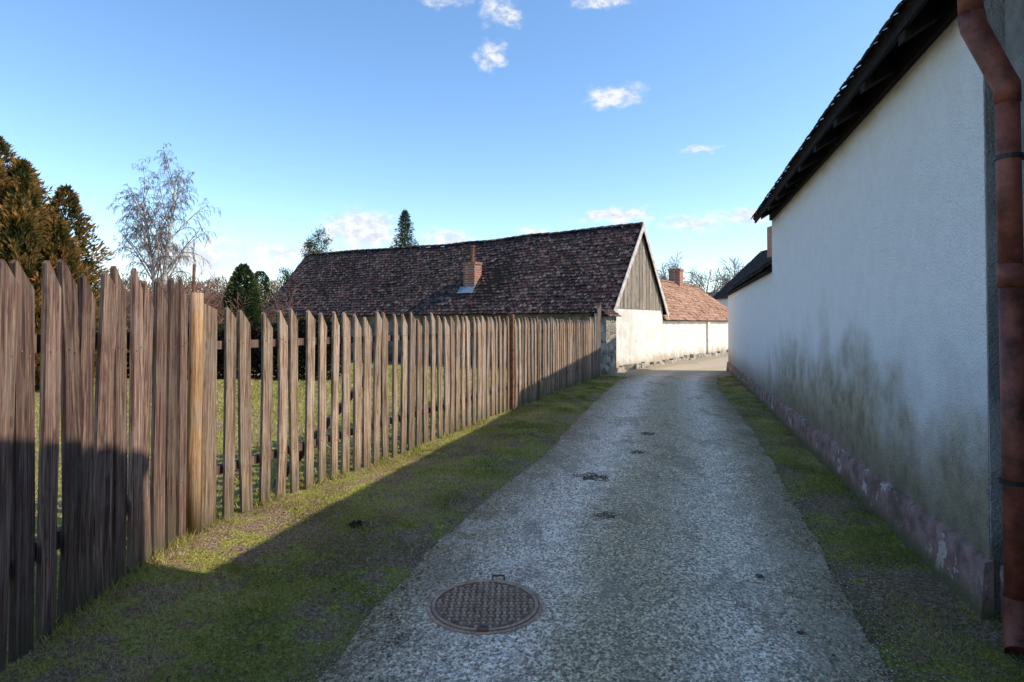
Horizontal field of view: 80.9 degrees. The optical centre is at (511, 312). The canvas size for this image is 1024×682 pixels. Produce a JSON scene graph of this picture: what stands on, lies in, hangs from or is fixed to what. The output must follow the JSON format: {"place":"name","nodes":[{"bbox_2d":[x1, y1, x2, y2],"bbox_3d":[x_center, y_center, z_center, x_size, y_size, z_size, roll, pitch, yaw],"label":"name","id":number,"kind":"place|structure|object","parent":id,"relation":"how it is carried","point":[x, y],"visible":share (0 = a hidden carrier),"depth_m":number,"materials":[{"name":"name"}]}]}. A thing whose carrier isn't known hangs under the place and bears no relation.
{"place":"outdoors","nodes":[
{"label":"outdoors","id":0,"kind":"place"},
{"bbox_2d":[8,367,549,627],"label":"garden grass","id":1,"kind":"structure","parent":0,"point":[300,386],"depth_m":9.52,"materials":[{"name":"green plant"}]},
{"bbox_2d":[18,381,583,681],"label":"fence base grass","id":2,"kind":"structure","parent":0,"point":[184,540],"depth_m":3.82,"materials":[{"name":"green plant"}]},
{"bbox_2d":[0,0,901,297],"label":"sky","id":3,"kind":"structure","parent":0,"point":[479,120],"materials":[{"name":"blue"}]},
{"bbox_2d":[0,354,1023,681],"bbox_3d":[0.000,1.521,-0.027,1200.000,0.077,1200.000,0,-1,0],"label":"ground","id":4,"kind":"structure","parent":0,"point":[238,544],"depth_m":3.68,"materials":[{"name":"green plant"}]},
{"bbox_2d":[0,135,129,384],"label":"thuja tree","id":5,"kind":"object","parent":4,"relation":"on","point":[35,230],"visible":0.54,"depth_m":13.70,"materials":[{"name":"green plant"}]},
{"bbox_2d":[0,259,216,671],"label":"picket fence","id":6,"kind":"object","parent":4,"relation":"on","point":[173,497],"visible":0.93,"depth_m":3.23,"materials":[{"name":"brown wood"}]},
{"bbox_2d":[98,287,152,323],"bbox_3d":[-13.706,0.426,20.060,3.150,2.989,3.489,-1,-1,44],"label":"bare shrub","id":7,"kind":"object","parent":4,"relation":"on","point":[128,308],"visible":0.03,"depth_m":20.59,"materials":[{"name":"brown plant"}]},
{"bbox_2d":[106,143,221,293],"bbox_3d":[-12.869,-2.008,22.392,3.496,7.897,3.597,0,-1,0],"label":"birch tree","id":8,"kind":"object","parent":4,"relation":"on","point":[162,247],"visible":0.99,"depth_m":21.84,"materials":[{"name":"white plant"}]},
{"bbox_2d":[126,273,222,316],"bbox_3d":[-11.874,0.286,21.312,2.465,3.310,3.776,-1,-1,27],"label":"bare shrub","id":9,"kind":"object","parent":4,"relation":"on","point":[166,292],"visible":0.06,"depth_m":20.80,"materials":[{"name":"plant"}]},
{"bbox_2d":[141,274,220,328],"bbox_3d":[-11.342,0.284,20.269,2.890,3.270,3.168,1,-1,-33],"label":"bare shrub","id":10,"kind":"object","parent":4,"relation":"on","point":[164,290],"visible":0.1,"depth_m":20.18,"materials":[{"name":"brown plant"}]},
{"bbox_2d":[126,268,238,322],"bbox_3d":[-11.597,0.174,20.832,4.325,3.516,3.670,0,-1,-25],"label":"bare shrub","id":11,"kind":"object","parent":4,"relation":"on","point":[200,288],"visible":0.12,"depth_m":20.43,"materials":[{"name":"plant"}]},
{"bbox_2d":[95,267,285,319],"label":"distant woodland","id":12,"kind":"object","parent":4,"relation":"on","point":[123,279],"visible":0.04,"depth_m":68.05,"materials":[{"name":"plant"}]},
{"bbox_2d":[94,314,341,379],"bbox_3d":[-9.789,0.986,16.760,10.788,1.928,1.248,0,-1,7],"label":"garden hedge","id":13,"kind":"object","parent":4,"relation":"on","point":[256,351],"visible":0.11,"depth_m":16.02,"materials":[{"name":"green plant"}]},
{"bbox_2d":[185,284,251,323],"bbox_3d":[-10.408,0.471,19.638,3.595,2.881,2.933,0,-1,24],"label":"bare shrub","id":14,"kind":"object","parent":4,"relation":"on","point":[220,319],"visible":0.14,"depth_m":19.45,"materials":[{"name":"brown plant"}]},
{"bbox_2d":[217,263,273,358],"bbox_3d":[-9.568,0.075,20.953,2.063,3.682,2.222,-1,-1,36],"label":"evergreen shrub","id":15,"kind":"object","parent":4,"relation":"on","point":[244,274],"visible":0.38,"depth_m":20.75,"materials":[{"name":"green plant"}]},
{"bbox_2d":[189,274,302,332],"bbox_3d":[-10.171,0.266,22.221,4.296,3.379,2.840,0,-1,0],"label":"bare shrub","id":16,"kind":"object","parent":4,"relation":"on","point":[278,307],"visible":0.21,"depth_m":22.48,"materials":[{"name":"plant"}]},
{"bbox_2d":[245,270,273,314],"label":"evergreen shrub","id":17,"kind":"object","parent":4,"relation":"on","point":[263,279],"visible":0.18,"depth_m":29.96,"materials":[{"name":"green plant"}]},
{"bbox_2d":[272,227,332,293],"bbox_3d":[-12.157,-1.501,35.572,3.196,7.374,3.849,-1,-1,34],"label":"pine tree","id":18,"kind":"object","parent":4,"relation":"on","point":[310,246],"visible":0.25,"depth_m":35.27,"materials":[{"name":"plant"}]},
{"bbox_2d":[348,520,362,528],"bbox_3d":[-1.160,1.566,4.469,0.106,0.041,0.149,0,-1,20],"label":"soil clod","id":19,"kind":"object","parent":4,"relation":"on","point":[356,522],"visible":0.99,"depth_m":4.45,"materials":[{"name":"brown soil"}]},
{"bbox_2d":[389,210,418,247],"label":"spruce tree","id":20,"kind":"object","parent":4,"relation":"on","point":[404,238],"visible":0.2,"depth_m":44.94,"materials":[{"name":"green plant"}]},
{"bbox_2d":[216,303,600,519],"bbox_3d":[0.052,0.688,10.793,0.283,2.141,13.605,0,-1,21],"label":"picket fence","id":21,"kind":"object","parent":4,"relation":"on","point":[566,363],"visible":0.94,"depth_m":6.53,"materials":[{"name":"brown wood"}]},
{"bbox_2d":[264,222,668,367],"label":"tiled barn","id":22,"kind":"structure","parent":4,"relation":"on","point":[578,274],"depth_m":21.99,"materials":[{"name":"tile"}]},
{"bbox_2d":[7,404,1019,681],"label":"fallen leaves","id":23,"kind":"object","parent":4,"relation":"on","point":[485,494],"visible":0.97,"depth_m":3.44,"materials":[{"name":"brown plant"}]},
{"bbox_2d":[588,308,621,375],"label":"stone gate pier","id":24,"kind":"structure","parent":4,"relation":"on","point":[608,341],"depth_m":17.27,"materials":[{"name":"stone"}]},
{"bbox_2d":[616,350,727,372],"bbox_3d":[8.121,1.920,26.250,0.199,0.285,18.323,-1,-1,33],"label":"stone footing","id":25,"kind":"object","parent":4,"relation":"on","point":[622,368],"visible":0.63,"depth_m":22.58,"materials":[{"name":"white stone"}]},
{"bbox_2d":[660,261,689,283],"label":"bare tree","id":26,"kind":"object","parent":4,"relation":"on","point":[672,268],"visible":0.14,"depth_m":81.11,"materials":[{"name":"brown plant"}]},
{"bbox_2d":[657,252,700,285],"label":"bare tree","id":27,"kind":"object","parent":4,"relation":"on","point":[664,277],"visible":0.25,"depth_m":77.89,"materials":[{"name":"plant"}]},
{"bbox_2d":[662,319,727,359],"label":"walls","id":28,"kind":"structure","parent":4,"relation":"on","point":[681,338],"depth_m":25.73,"materials":[{"name":"paint"}]},
{"bbox_2d":[660,279,727,320],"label":"roof tiles","id":29,"kind":"object","parent":28,"relation":"on","point":[688,302],"visible":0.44,"depth_m":29.22,"materials":[{"name":"orange tile"}]},
{"bbox_2d":[668,268,683,286],"bbox_3d":[8.758,-1.671,32.057,0.680,1.300,0.680,-1,-1,33],"label":"chimney stack","id":30,"kind":"object","parent":29,"relation":"on","point":[676,275],"visible":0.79,"depth_m":31.80,"materials":[{"name":"brick"}]},
{"bbox_2d":[662,282,726,320],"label":"roof deck","id":31,"kind":"structure","parent":28,"relation":"on","point":[686,306],"depth_m":28.25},
{"bbox_2d":[706,322,709,353],"bbox_3d":[9.101,1.236,27.862,0.120,1.600,0.360,-1,-1,33],"label":"wall pilaster","id":32,"kind":"object","parent":28,"relation":"attached to","point":[707,337],"depth_m":27.72,"materials":[{"name":"paint"}]},
{"bbox_2d":[683,266,725,291],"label":"bare tree","id":33,"kind":"object","parent":4,"relation":"on","point":[693,274],"visible":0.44,"depth_m":85.48,"materials":[{"name":"brown plant"}]},
{"bbox_2d":[687,266,733,291],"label":"bare tree","id":34,"kind":"object","parent":4,"relation":"on","point":[715,287],"visible":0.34,"depth_m":80.58,"materials":[{"name":"plant"}]},
{"bbox_2d":[716,298,727,307],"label":"walls","id":35,"kind":"structure","parent":4,"relation":"on","point":[724,301],"depth_m":46.28,"materials":[{"name":"paint"}]},
{"bbox_2d":[713,250,771,298],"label":"roof tiles","id":36,"kind":"object","parent":35,"relation":"on","point":[754,264],"visible":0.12,"depth_m":46.87,"materials":[{"name":"black tile"}]},
{"bbox_2d":[767,226,771,257],"bbox_3d":[17.350,-4.662,39.487,0.800,2.000,0.800,0,-1,0],"label":"chimney stack","id":37,"kind":"object","parent":36,"relation":"on","point":[769,242],"visible":0.21,"depth_m":39.51,"materials":[{"name":"brick"}]},
{"bbox_2d":[715,252,771,298],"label":"roof deck","id":38,"kind":"structure","parent":35,"relation":"on","point":[743,272],"depth_m":46.83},
{"bbox_2d":[710,258,744,289],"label":"bare tree","id":39,"kind":"object","parent":4,"relation":"on","point":[743,263],"visible":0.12,"depth_m":84.07,"materials":[{"name":"plant"}]},
{"bbox_2d":[715,256,746,289],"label":"bare tree","id":40,"kind":"object","parent":4,"relation":"on","point":[734,267],"visible":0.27,"depth_m":83.28,"materials":[{"name":"brown plant"}]},
{"bbox_2d":[726,361,771,411],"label":"plinth","id":41,"kind":"structure","parent":4,"relation":"on","point":[760,394],"depth_m":12.82,"materials":[{"name":"paint"}]},
{"bbox_2d":[728,272,772,394],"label":"white boundary wall","id":42,"kind":"structure","parent":4,"relation":"on","point":[750,340],"depth_m":12.80,"materials":[{"name":"white paint"}]},
{"bbox_2d":[723,261,771,294],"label":"coping tiles","id":43,"kind":"object","parent":42,"relation":"on","point":[764,266],"visible":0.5,"depth_m":12.82,"materials":[{"name":"black tile"}]},
{"bbox_2d":[724,265,771,295],"bbox_3d":[5.881,-0.731,14.824,0.600,0.240,9.660,0,-1,16],"label":"roof eave","id":44,"kind":"object","parent":42,"relation":"on","point":[763,273],"visible":0.27,"depth_m":12.58,"materials":[{"name":"brown wood"}]},
{"bbox_2d":[772,16,989,559],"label":"walls","id":45,"kind":"structure","parent":4,"relation":"on","point":[879,319],"depth_m":4.22,"materials":[{"name":"white paint"}]},
{"bbox_2d":[751,0,906,218],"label":"roof tiles","id":46,"kind":"object","parent":45,"relation":"on","point":[878,36],"visible":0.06,"depth_m":4.52,"materials":[{"name":"black tile"}]},
{"bbox_2d":[753,0,936,220],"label":"roof deck","id":47,"kind":"structure","parent":45,"relation":"on","point":[904,10],"depth_m":4.36,"materials":[{"name":"black wood"}]},
{"bbox_2d":[755,0,957,222],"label":"eaves timbers","id":48,"kind":"object","parent":45,"relation":"attached to","point":[916,34],"visible":1,"depth_m":4.37,"materials":[{"name":"brown wood"}]},
{"bbox_2d":[770,395,993,618],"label":"plinth","id":49,"kind":"structure","parent":45,"relation":"attached to","point":[953,560],"depth_m":4.14,"materials":[{"name":"paint"}]},
{"bbox_2d":[981,560,994,619],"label":"plinth end","id":50,"kind":"structure","parent":49,"relation":"attached to","point":[988,608],"depth_m":3.06,"materials":[{"name":"paint"}]},
{"bbox_2d":[984,0,1004,619],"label":"corner strip","id":51,"kind":"object","parent":45,"relation":"attached to","point":[995,12],"visible":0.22,"depth_m":3.08,"materials":[{"name":"brown metal"}]},
{"bbox_2d":[1000,565,1003,621],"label":"plinth","id":52,"kind":"structure","parent":4,"relation":"on","point":[1001,588],"depth_m":3.03,"materials":[{"name":"paint"}]},
{"bbox_2d":[1004,0,1023,238],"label":"walls","id":53,"kind":"structure","parent":4,"relation":"on","point":[1014,31],"depth_m":2.97,"materials":[{"name":"white paint"}]},
{"bbox_2d":[957,0,1023,654],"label":"rain downpipe","id":54,"kind":"object","parent":53,"relation":"attached to","point":[989,55],"visible":0.98,"depth_m":2.81,"materials":[{"name":"brown metal"}]},
{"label":"walls","id":55,"kind":"object","parent":4,"relation":"on","visible":0},
{"bbox_2d":[706,292,716,296],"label":"roof tiles","id":56,"kind":"object","parent":55,"relation":"on","point":[711,294],"visible":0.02,"depth_m":61.32,"materials":[{"name":"tile"}]},
{"bbox_2d":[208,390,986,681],"bbox_3d":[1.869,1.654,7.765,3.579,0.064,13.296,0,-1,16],"label":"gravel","id":57,"kind":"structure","parent":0,"point":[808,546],"depth_m":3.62,"materials":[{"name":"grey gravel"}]},
{"bbox_2d":[319,357,892,681],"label":"road","id":58,"kind":"structure","parent":0,"point":[688,381],"depth_m":3.77,"materials":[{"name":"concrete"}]},
{"bbox_2d":[385,630,412,641],"bbox_3d":[-0.544,1.596,2.952,0.146,0.009,0.111,-1,-1,35],"label":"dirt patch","id":59,"kind":"object","parent":58,"relation":"on","point":[400,636],"visible":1,"depth_m":2.96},
{"bbox_2d":[427,574,542,634],"bbox_3d":[-0.147,1.605,3.309,0.636,0.047,0.669,0,-1,0],"label":"manhole cover","id":60,"kind":"object","parent":58,"relation":"on","point":[492,606],"visible":0.99,"depth_m":3.25,"materials":[{"name":"metal"}]},
{"bbox_2d":[573,473,609,481],"bbox_3d":[0.825,1.649,6.011,0.305,0.016,0.413,1,-1,-31],"label":"dirt patch","id":61,"kind":"object","parent":58,"relation":"on","point":[588,477],"visible":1,"depth_m":6.00,"materials":[{"name":"grey soil"}]},
{"bbox_2d":[593,511,622,519],"bbox_3d":[0.753,1.628,4.818,0.273,0.013,0.182,1,-1,-32],"label":"dirt patch","id":62,"kind":"object","parent":58,"relation":"on","point":[604,514],"visible":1,"depth_m":4.82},
{"bbox_2d":[641,432,654,435],"bbox_3d":[1.892,1.690,8.364,0.202,0.022,0.283,0,-1,26],"label":"dirt patch","id":63,"kind":"object","parent":58,"relation":"on","point":[648,433],"visible":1,"depth_m":8.37,"materials":[{"name":"grey soil"}]},
{"bbox_2d":[733,603,751,610],"bbox_3d":[1.248,1.601,3.266,0.091,0.009,0.134,-1,-1,34],"label":"dirt patch","id":64,"kind":"object","parent":58,"relation":"on","point":[740,607],"visible":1,"depth_m":3.26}
]}

